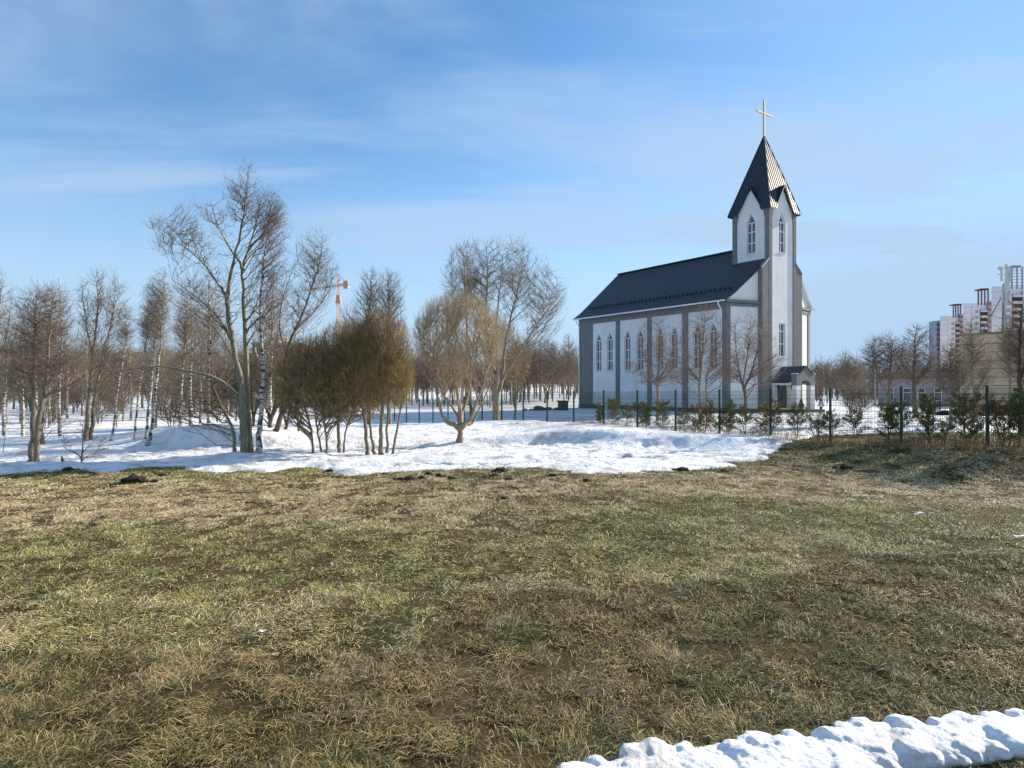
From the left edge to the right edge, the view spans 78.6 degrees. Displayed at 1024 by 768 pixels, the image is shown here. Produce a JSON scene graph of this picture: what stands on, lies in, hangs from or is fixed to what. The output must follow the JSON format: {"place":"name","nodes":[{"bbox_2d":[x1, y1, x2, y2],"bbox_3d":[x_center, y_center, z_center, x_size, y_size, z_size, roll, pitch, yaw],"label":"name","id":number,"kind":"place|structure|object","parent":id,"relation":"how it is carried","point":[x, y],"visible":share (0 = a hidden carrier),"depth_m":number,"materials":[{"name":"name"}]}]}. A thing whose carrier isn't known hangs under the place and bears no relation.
{"place":"outdoors","nodes":[
{"label":"outdoors","id":0,"kind":"place"},
{"bbox_2d":[0,382,1023,767],"bbox_3d":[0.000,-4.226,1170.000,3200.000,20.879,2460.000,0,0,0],"label":"ground","id":1,"kind":"structure","parent":0,"point":[350,606],"depth_m":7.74,"materials":[{"name":"plant"}]},
{"bbox_2d":[0,270,25,365],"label":"poplar tree","id":2,"kind":"object","parent":1,"relation":"on","point":[2,324],"visible":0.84,"depth_m":34.00,"materials":[{"name":"brown plant"}]},
{"bbox_2d":[1,305,42,435],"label":"birch tree","id":3,"kind":"object","parent":1,"relation":"on","point":[23,423],"visible":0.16,"depth_m":35.30,"materials":[{"name":"brown plant"}]},
{"bbox_2d":[0,312,68,443],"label":"lichen tree","id":4,"kind":"object","parent":1,"relation":"on","point":[28,391],"visible":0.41,"depth_m":29.39,"materials":[{"name":"brown plant"}]},
{"bbox_2d":[0,276,97,461],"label":"lime tree","id":5,"kind":"object","parent":1,"relation":"on","point":[37,424],"visible":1,"depth_m":22.48,"materials":[{"name":"brown plant"}]},
{"bbox_2d":[41,275,82,435],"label":"birch tree","id":6,"kind":"object","parent":1,"relation":"on","point":[58,401],"visible":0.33,"depth_m":34.66,"materials":[{"name":"brown plant"}]},
{"bbox_2d":[69,340,96,415],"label":"bare tree","id":7,"kind":"object","parent":1,"relation":"on","point":[81,395],"visible":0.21,"depth_m":60.36,"materials":[{"name":"brown plant"}]},
{"bbox_2d":[66,327,101,413],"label":"birch tree","id":8,"kind":"object","parent":1,"relation":"on","point":[86,376],"visible":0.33,"depth_m":45.28,"materials":[{"name":"brown plant"}]},
{"bbox_2d":[68,261,136,440],"bbox_3d":[-19.457,-1.397,29.868,3.008,8.982,2.554,0,0,0],"label":"alder tree","id":9,"kind":"object","parent":1,"relation":"on","point":[92,333],"visible":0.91,"depth_m":29.73,"materials":[{"name":"brown plant"}]},
{"bbox_2d":[109,301,138,440],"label":"birch tree","id":10,"kind":"object","parent":1,"relation":"on","point":[126,333],"visible":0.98,"depth_m":29.46,"materials":[{"name":"brown plant"}]},
{"bbox_2d":[116,338,146,420],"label":"birch tree","id":11,"kind":"object","parent":1,"relation":"on","point":[131,404],"visible":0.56,"depth_m":55.03,"materials":[{"name":"brown plant"}]},
{"bbox_2d":[118,474,158,484],"bbox_3d":[-9.791,2.518,16.440,0.950,0.343,0.599,0,0,-29],"label":"molehill","id":12,"kind":"object","parent":1,"relation":"on","point":[131,479],"visible":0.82,"depth_m":16.21,"materials":[{"name":"soil"}]},
{"bbox_2d":[136,341,167,400],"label":"bare tree","id":13,"kind":"object","parent":1,"relation":"on","point":[150,364],"visible":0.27,"depth_m":66.56,"materials":[{"name":"brown plant"}]},
{"bbox_2d":[137,290,167,438],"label":"birch tree","id":14,"kind":"object","parent":1,"relation":"on","point":[148,411],"visible":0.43,"depth_m":29.15,"materials":[{"name":"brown plant"}]},
{"bbox_2d":[1,341,304,396],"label":"wood","id":15,"kind":"object","parent":1,"relation":"on","point":[162,357],"visible":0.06,"depth_m":155.34,"materials":[{"name":"brown plant"}]},
{"bbox_2d":[136,266,182,445],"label":"birch tree","id":16,"kind":"object","parent":1,"relation":"on","point":[161,301],"visible":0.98,"depth_m":28.15,"materials":[{"name":"brown plant"}]},
{"bbox_2d":[168,292,205,426],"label":"birch tree","id":17,"kind":"object","parent":1,"relation":"on","point":[186,325],"visible":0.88,"depth_m":29.95,"materials":[{"name":"brown plant"}]},
{"bbox_2d":[164,276,216,424],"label":"birch tree","id":18,"kind":"object","parent":1,"relation":"on","point":[189,391],"visible":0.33,"depth_m":36.25,"materials":[{"name":"brown plant"}]},
{"bbox_2d":[180,328,217,423],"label":"birch tree","id":19,"kind":"object","parent":1,"relation":"on","point":[200,375],"visible":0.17,"depth_m":45.59,"materials":[{"name":"brown plant"}]},
{"bbox_2d":[186,266,234,423],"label":"birch tree","id":20,"kind":"object","parent":1,"relation":"on","point":[209,336],"visible":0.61,"depth_m":35.07,"materials":[{"name":"brown plant"}]},
{"bbox_2d":[211,313,242,421],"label":"birch tree","id":21,"kind":"object","parent":1,"relation":"on","point":[226,350],"visible":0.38,"depth_m":37.85,"materials":[{"name":"brown plant"}]},
{"bbox_2d":[198,334,278,425],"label":"maple tree","id":22,"kind":"object","parent":1,"relation":"on","point":[228,379],"visible":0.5,"depth_m":28.55,"materials":[{"name":"brown plant"}]},
{"bbox_2d":[212,326,308,427],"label":"maple tree","id":23,"kind":"object","parent":1,"relation":"on","point":[270,417],"visible":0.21,"depth_m":29.95,"materials":[{"name":"brown plant"}]},
{"bbox_2d":[239,267,293,413],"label":"birch tree","id":24,"kind":"object","parent":1,"relation":"on","point":[269,395],"visible":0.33,"depth_m":36.90,"materials":[{"name":"brown plant"}]},
{"bbox_2d":[235,185,298,452],"bbox_3d":[-8.886,-2.250,22.959,2.488,10.124,1.942,0,0,0],"label":"birch tree","id":25,"kind":"object","parent":1,"relation":"on","point":[259,447],"visible":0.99,"depth_m":22.84,"materials":[{"name":"brown plant"}]},
{"bbox_2d":[250,223,343,431],"bbox_3d":[-9.417,-2.332,27.492,4.223,9.590,2.746,0,0,0],"label":"alder tree","id":26,"kind":"object","parent":1,"relation":"on","point":[296,326],"visible":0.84,"depth_m":27.44,"materials":[{"name":"brown plant"}]},
{"bbox_2d":[297,274,348,334],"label":"tower crane","id":27,"kind":"object","parent":1,"relation":"on","point":[345,284],"visible":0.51,"depth_m":419.43,"materials":[{"name":"brown"}]},
{"bbox_2d":[334,266,385,424],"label":"poplar tree","id":28,"kind":"object","parent":1,"relation":"on","point":[370,303],"visible":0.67,"depth_m":37.88,"materials":[{"name":"brown plant"}]},
{"bbox_2d":[372,264,410,423],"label":"poplar tree","id":29,"kind":"object","parent":1,"relation":"on","point":[388,290],"visible":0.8,"depth_m":38.53,"materials":[{"name":"brown plant"}]},
{"bbox_2d":[410,360,434,405],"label":"bare tree","id":30,"kind":"object","parent":1,"relation":"on","point":[422,383],"visible":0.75,"depth_m":98.29,"materials":[{"name":"brown plant"}]},
{"bbox_2d":[437,236,482,421],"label":"elm tree","id":31,"kind":"object","parent":1,"relation":"on","point":[453,278],"visible":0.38,"depth_m":46.89,"materials":[{"name":"brown plant"}]},
{"bbox_2d":[444,232,568,420],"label":"elm tree","id":32,"kind":"object","parent":1,"relation":"on","point":[497,385],"visible":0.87,"depth_m":40.73,"materials":[{"name":"brown plant"}]},
{"bbox_2d":[0,371,1017,475],"bbox_3d":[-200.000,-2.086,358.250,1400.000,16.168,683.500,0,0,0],"label":"snow","id":33,"kind":"structure","parent":1,"relation":"on","point":[540,441],"depth_m":25.95,"materials":[{"name":"white snow"}]},
{"bbox_2d":[0,311,31,435],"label":"birch tree","id":34,"kind":"object","parent":33,"relation":"on","point":[3,405],"visible":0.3,"depth_m":35.15,"materials":[{"name":"brown plant"}]},
{"bbox_2d":[25,393,65,427],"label":"bare tree","id":35,"kind":"object","parent":33,"relation":"on","point":[50,410],"visible":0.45,"depth_m":44.07,"materials":[{"name":"brown plant"}]},
{"bbox_2d":[38,374,77,423],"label":"bare tree","id":36,"kind":"object","parent":33,"relation":"on","point":[64,398],"visible":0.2,"depth_m":50.61,"materials":[{"name":"brown plant"}]},
{"bbox_2d":[51,328,80,418],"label":"birch tree","id":37,"kind":"object","parent":33,"relation":"on","point":[67,412],"visible":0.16,"depth_m":57.04,"materials":[{"name":"brown plant"}]},
{"bbox_2d":[59,410,108,461],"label":"sapling","id":38,"kind":"object","parent":33,"relation":"on","point":[82,452],"visible":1,"depth_m":22.19,"materials":[{"name":"brown plant"}]},
{"bbox_2d":[78,399,114,423],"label":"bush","id":39,"kind":"object","parent":33,"relation":"on","point":[97,411],"visible":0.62,"depth_m":50.26,"materials":[{"name":"brown plant"}]},
{"bbox_2d":[101,376,133,426],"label":"bare tree","id":40,"kind":"object","parent":33,"relation":"on","point":[114,397],"visible":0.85,"depth_m":46.85,"materials":[{"name":"brown plant"}]},
{"bbox_2d":[101,356,143,420],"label":"bare tree","id":41,"kind":"object","parent":33,"relation":"on","point":[125,382],"visible":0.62,"depth_m":53.81,"materials":[{"name":"brown plant"}]},
{"bbox_2d":[130,293,158,439],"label":"birch tree","id":42,"kind":"object","parent":33,"relation":"on","point":[137,402],"visible":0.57,"depth_m":29.26,"materials":[{"name":"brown plant"}]},
{"bbox_2d":[131,363,167,402],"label":"bare tree","id":43,"kind":"object","parent":33,"relation":"on","point":[145,383],"visible":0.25,"depth_m":69.06,"materials":[{"name":"brown plant"}]},
{"bbox_2d":[138,342,172,427],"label":"birch tree","id":44,"kind":"object","parent":33,"relation":"on","point":[147,376],"visible":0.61,"depth_m":42.65,"materials":[{"name":"brown plant"}]},
{"bbox_2d":[71,346,242,451],"bbox_3d":[-13.665,0.599,24.210,6.819,4.627,2.632,0,0,0],"label":"bare tree","id":45,"kind":"object","parent":33,"relation":"on","point":[194,403],"visible":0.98,"depth_m":24.24,"materials":[{"name":"brown plant"}]},
{"bbox_2d":[142,378,179,412],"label":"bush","id":46,"kind":"object","parent":33,"relation":"on","point":[162,392],"visible":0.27,"depth_m":63.86,"materials":[{"name":"brown plant"}]},
{"bbox_2d":[150,393,185,426],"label":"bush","id":47,"kind":"object","parent":33,"relation":"on","point":[167,417],"visible":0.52,"depth_m":43.07,"materials":[{"name":"brown plant"}]},
{"bbox_2d":[157,371,193,408],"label":"bare tree","id":48,"kind":"object","parent":33,"relation":"on","point":[175,390],"visible":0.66,"depth_m":60.12,"materials":[{"name":"brown plant"}]},
{"bbox_2d":[137,157,299,452],"bbox_3d":[-10.755,-2.834,23.189,6.025,11.381,3.198,0,0,0],"label":"aspen tree","id":49,"kind":"object","parent":33,"relation":"on","point":[246,444],"visible":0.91,"depth_m":23.17,"materials":[{"name":"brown plant"}]},
{"bbox_2d":[265,324,310,428],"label":"maple tree","id":50,"kind":"object","parent":33,"relation":"on","point":[286,424],"visible":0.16,"depth_m":29.34,"materials":[{"name":"brown plant"}]},
{"bbox_2d":[270,330,356,452],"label":"globe willow","id":51,"kind":"object","parent":33,"relation":"on","point":[298,395],"visible":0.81,"depth_m":22.83,"materials":[{"name":"brown plant"}]},
{"bbox_2d":[300,315,384,452],"bbox_3d":[-6.286,0.086,23.769,3.572,5.524,3.061,0,0,0],"label":"globe willow","id":52,"kind":"object","parent":33,"relation":"on","point":[337,328],"visible":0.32,"depth_m":23.22,"materials":[{"name":"brown plant"}]},
{"bbox_2d":[321,304,419,454],"bbox_3d":[-5.220,-0.094,23.001,3.712,5.877,2.549,0,0,0],"label":"globe willow","id":53,"kind":"object","parent":33,"relation":"on","point":[389,373],"visible":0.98,"depth_m":22.64,"materials":[{"name":"brown plant"}]},
{"bbox_2d":[409,287,508,442],"bbox_3d":[-2.306,-0.771,27.548,4.572,7.176,4.090,0,0,0],"label":"pale willow","id":54,"kind":"object","parent":33,"relation":"on","point":[450,331],"visible":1,"depth_m":27.05,"materials":[{"name":"brown plant"}]},
{"bbox_2d":[492,312,533,419],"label":"mossy tree","id":55,"kind":"object","parent":33,"relation":"on","point":[515,371],"visible":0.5,"depth_m":45.91,"materials":[{"name":"brown plant"}]},
{"bbox_2d":[542,339,563,401],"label":"bare tree","id":56,"kind":"object","parent":33,"relation":"on","point":[553,383],"visible":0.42,"depth_m":115.17,"materials":[{"name":"brown plant"}]},
{"bbox_2d":[547,348,578,399],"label":"bare tree","id":57,"kind":"object","parent":33,"relation":"on","point":[564,378],"visible":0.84,"depth_m":111.76,"materials":[{"name":"brown plant"}]},
{"bbox_2d":[606,398,622,422],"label":"thuja shrub","id":58,"kind":"object","parent":33,"relation":"on","point":[612,413],"visible":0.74,"depth_m":34.11,"materials":[{"name":"green plant"}]},
{"bbox_2d":[630,401,652,427],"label":"thuja shrub","id":59,"kind":"object","parent":33,"relation":"on","point":[641,407],"visible":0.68,"depth_m":32.21,"materials":[{"name":"green plant"}]},
{"bbox_2d":[652,400,673,428],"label":"thuja shrub","id":60,"kind":"object","parent":33,"relation":"on","point":[665,415],"visible":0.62,"depth_m":31.11,"materials":[{"name":"green plant"}]},
{"bbox_2d":[687,400,717,431],"bbox_3d":[8.910,1.574,29.242,1.584,1.901,1.220,0,0,27],"label":"thuja shrub","id":61,"kind":"object","parent":33,"relation":"on","point":[704,414],"visible":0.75,"depth_m":29.07,"materials":[{"name":"green plant"}]},
{"bbox_2d":[666,302,745,420],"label":"linden tree","id":62,"kind":"object","parent":33,"relation":"on","point":[700,369],"visible":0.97,"depth_m":49.94,"materials":[{"name":"brown plant"}]},
{"bbox_2d":[717,399,736,432],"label":"thuja shrub","id":63,"kind":"object","parent":33,"relation":"on","point":[728,408],"visible":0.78,"depth_m":27.97,"materials":[{"name":"green plant"}]},
{"bbox_2d":[730,404,759,433],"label":"thuja shrub","id":64,"kind":"object","parent":33,"relation":"on","point":[743,407],"visible":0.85,"depth_m":27.36,"materials":[{"name":"green plant"}]},
{"bbox_2d":[752,400,785,432],"bbox_3d":[10.861,1.458,26.259,1.162,1.811,1.509,0,0,-30],"label":"thuja shrub","id":65,"kind":"object","parent":33,"relation":"on","point":[766,416],"visible":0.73,"depth_m":26.05,"materials":[{"name":"green plant"}]},
{"bbox_2d":[814,360,837,402],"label":"bare tree","id":66,"kind":"object","parent":33,"relation":"on","point":[827,377],"visible":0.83,"depth_m":136.66,"materials":[{"name":"brown plant"}]},
{"bbox_2d":[837,381,877,419],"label":"shrub","id":67,"kind":"object","parent":33,"relation":"on","point":[857,397],"visible":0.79,"depth_m":44.87,"materials":[{"name":"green plant"}]},
{"bbox_2d":[989,313,1023,419],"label":"linden tree","id":68,"kind":"object","parent":33,"relation":"on","point":[1010,380],"visible":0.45,"depth_m":32.99,"materials":[{"name":"brown plant"}]},
{"bbox_2d":[0,469,1021,764],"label":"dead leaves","id":69,"kind":"object","parent":1,"relation":"on","point":[450,603],"visible":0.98,"depth_m":6.63,"materials":[{"name":"brown plant"}]},
{"bbox_2d":[519,357,541,402],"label":"bare tree","id":70,"kind":"object","parent":1,"relation":"on","point":[528,383],"visible":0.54,"depth_m":113.48,"materials":[{"name":"brown plant"}]},
{"bbox_2d":[522,337,567,402],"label":"bare tree","id":71,"kind":"object","parent":1,"relation":"on","point":[537,374],"visible":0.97,"depth_m":110.04,"materials":[{"name":"brown plant"}]},
{"bbox_2d":[558,332,578,399],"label":"bare tree","id":72,"kind":"object","parent":1,"relation":"on","point":[567,346],"visible":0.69,"depth_m":120.89,"materials":[{"name":"brown plant"}]},
{"bbox_2d":[623,314,690,421],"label":"linden tree","id":73,"kind":"object","parent":1,"relation":"on","point":[657,382],"visible":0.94,"depth_m":51.92,"materials":[{"name":"brown plant"}]},
{"bbox_2d":[310,385,1023,448],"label":"fence","id":74,"kind":"object","parent":1,"relation":"on","point":[720,398],"visible":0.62,"depth_m":27.27,"materials":[{"name":"green metal"}]},
{"bbox_2d":[412,355,948,399],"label":"treeline","id":75,"kind":"object","parent":1,"relation":"on","point":[812,370],"visible":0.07,"depth_m":203.13,"materials":[{"name":"brown plant"}]},
{"bbox_2d":[572,99,823,412],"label":"church","id":76,"kind":"structure","parent":1,"relation":"on","point":[756,269],"depth_m":69.46,"materials":[{"name":"white paint"}]},
{"bbox_2d":[595,336,600,371],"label":"window","id":77,"kind":"structure","parent":76,"relation":"in","point":[599,339],"depth_m":81.40,"materials":[{"name":"white"}]},
{"bbox_2d":[608,334,612,370],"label":"window","id":78,"kind":"structure","parent":76,"relation":"in","point":[610,341],"depth_m":79.71,"materials":[{"name":"white"}]},
{"bbox_2d":[625,333,629,370],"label":"window","id":79,"kind":"structure","parent":76,"relation":"in","point":[627,340],"depth_m":77.24,"materials":[{"name":"white"}]},
{"bbox_2d":[777,385,785,407],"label":"door","id":80,"kind":"structure","parent":76,"relation":"in","point":[782,387],"depth_m":68.48,"materials":[{"name":"green paint"}]},
{"bbox_2d":[715,308,788,420],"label":"linden tree","id":81,"kind":"object","parent":1,"relation":"on","point":[745,383],"visible":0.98,"depth_m":48.91,"materials":[{"name":"brown plant"}]},
{"bbox_2d":[547,418,1023,462],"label":"dry weeds","id":82,"kind":"object","parent":1,"relation":"on","point":[887,442],"visible":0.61,"depth_m":21.49,"materials":[{"name":"brown plant"}]},
{"bbox_2d":[556,708,1023,767],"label":"snow heap","id":83,"kind":"object","parent":1,"relation":"on","point":[955,739],"visible":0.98,"depth_m":4.31,"materials":[{"name":"white snow"}]},
{"bbox_2d":[784,401,811,437],"bbox_3d":[11.575,1.524,25.387,1.373,1.661,1.070,0,0,-35],"label":"thuja shrub","id":84,"kind":"object","parent":1,"relation":"on","point":[797,421],"visible":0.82,"depth_m":25.29,"materials":[{"name":"green plant"}]},
{"bbox_2d":[802,411,828,440],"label":"thuja shrub","id":85,"kind":"object","parent":1,"relation":"on","point":[809,418],"visible":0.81,"depth_m":24.46,"materials":[{"name":"green plant"}]},
{"bbox_2d":[818,409,845,435],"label":"thuja shrub","id":86,"kind":"object","parent":1,"relation":"on","point":[833,426],"visible":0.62,"depth_m":24.14,"materials":[{"name":"green plant"}]},
{"bbox_2d":[829,350,869,412],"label":"linden tree","id":87,"kind":"object","parent":1,"relation":"on","point":[851,368],"visible":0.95,"depth_m":61.84,"materials":[{"name":"brown plant"}]},
{"bbox_2d":[842,409,870,440],"bbox_3d":[12.999,1.589,23.554,1.088,1.374,1.152,0,0,2],"label":"thuja shrub","id":88,"kind":"object","parent":1,"relation":"on","point":[858,417],"visible":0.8,"depth_m":23.53,"materials":[{"name":"green plant"}]},
{"bbox_2d":[873,401,899,440],"bbox_3d":[13.426,1.416,22.365,1.047,1.595,1.249,0,0,45],"label":"thuja shrub","id":89,"kind":"object","parent":1,"relation":"on","point":[885,415],"visible":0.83,"depth_m":22.26,"materials":[{"name":"green plant"}]},
{"bbox_2d":[859,330,919,420],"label":"linden tree","id":90,"kind":"object","parent":1,"relation":"on","point":[887,361],"visible":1,"depth_m":39.87,"materials":[{"name":"brown plant"}]},
{"bbox_2d":[881,400,919,436],"bbox_3d":[13.754,1.357,22.071,1.373,1.661,1.070,0,0,-3],"label":"thuja shrub","id":91,"kind":"object","parent":1,"relation":"on","point":[894,409],"visible":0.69,"depth_m":22.01,"materials":[{"name":"green plant"}]},
{"bbox_2d":[888,321,945,416],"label":"linden tree","id":92,"kind":"object","parent":1,"relation":"on","point":[924,370],"visible":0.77,"depth_m":51.85,"materials":[{"name":"brown plant"}]},
{"bbox_2d":[876,370,958,405],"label":"pink building","id":93,"kind":"structure","parent":1,"relation":"on","point":[906,387],"depth_m":101.31,"materials":[{"name":"paint"}]},
{"bbox_2d":[914,393,945,442],"bbox_3d":[14.405,1.218,21.563,0.964,1.889,0.956,0,0,25],"label":"thuja shrub","id":94,"kind":"object","parent":1,"relation":"on","point":[927,413],"visible":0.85,"depth_m":21.51,"materials":[{"name":"green plant"}]},
{"bbox_2d":[927,339,976,429],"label":"linden tree","id":95,"kind":"object","parent":1,"relation":"on","point":[951,372],"visible":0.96,"depth_m":29.89,"materials":[{"name":"brown plant"}]},
{"bbox_2d":[944,390,984,445],"bbox_3d":[14.984,1.171,20.575,1.275,1.942,1.520,0,0,35],"label":"thuja shrub","id":96,"kind":"object","parent":1,"relation":"on","point":[966,401],"visible":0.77,"depth_m":20.52,"materials":[{"name":"green plant"}]},
{"bbox_2d":[956,414,984,441],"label":"thuja shrub","id":97,"kind":"object","parent":1,"relation":"on","point":[976,426],"visible":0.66,"depth_m":20.29,"materials":[{"name":"green plant"}]},
{"bbox_2d":[929,265,1023,369],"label":"apartment building","id":98,"kind":"structure","parent":1,"relation":"on","point":[943,328],"depth_m":304.00,"materials":[{"name":"concrete"}]},
{"bbox_2d":[949,316,1005,422],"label":"linden tree","id":99,"kind":"object","parent":1,"relation":"on","point":[972,359],"visible":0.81,"depth_m":37.85,"materials":[{"name":"brown plant"}]},
{"bbox_2d":[958,330,1023,412],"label":"tan hall","id":100,"kind":"structure","parent":1,"relation":"on","point":[1001,388],"depth_m":80.27,"materials":[{"name":"brown"}]},
{"bbox_2d":[981,264,1022,332],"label":"antenna mast","id":101,"kind":"object","parent":100,"relation":"on","point":[1005,293],"visible":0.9,"depth_m":91.60,"materials":[{"name":"metal"}]},
{"bbox_2d":[978,390,1023,446],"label":"thuja shrub","id":102,"kind":"object","parent":1,"relation":"on","point":[995,408],"visible":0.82,"depth_m":19.59,"materials":[{"name":"green plant"}]},
{"bbox_2d":[993,300,1023,400],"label":"linden tree","id":103,"kind":"object","parent":1,"relation":"on","point":[1019,371],"visible":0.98,"depth_m":26.99,"materials":[{"name":"brown plant"}]},
{"bbox_2d":[998,386,1023,446],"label":"thuja shrub","id":104,"kind":"object","parent":1,"relation":"on","point":[1016,407],"visible":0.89,"depth_m":19.40,"materials":[{"name":"green plant"}]},
{"bbox_2d":[0,0,1023,381],"label":"sky","id":105,"kind":"structure","parent":0,"point":[620,136],"materials":[{"name":"blue"}]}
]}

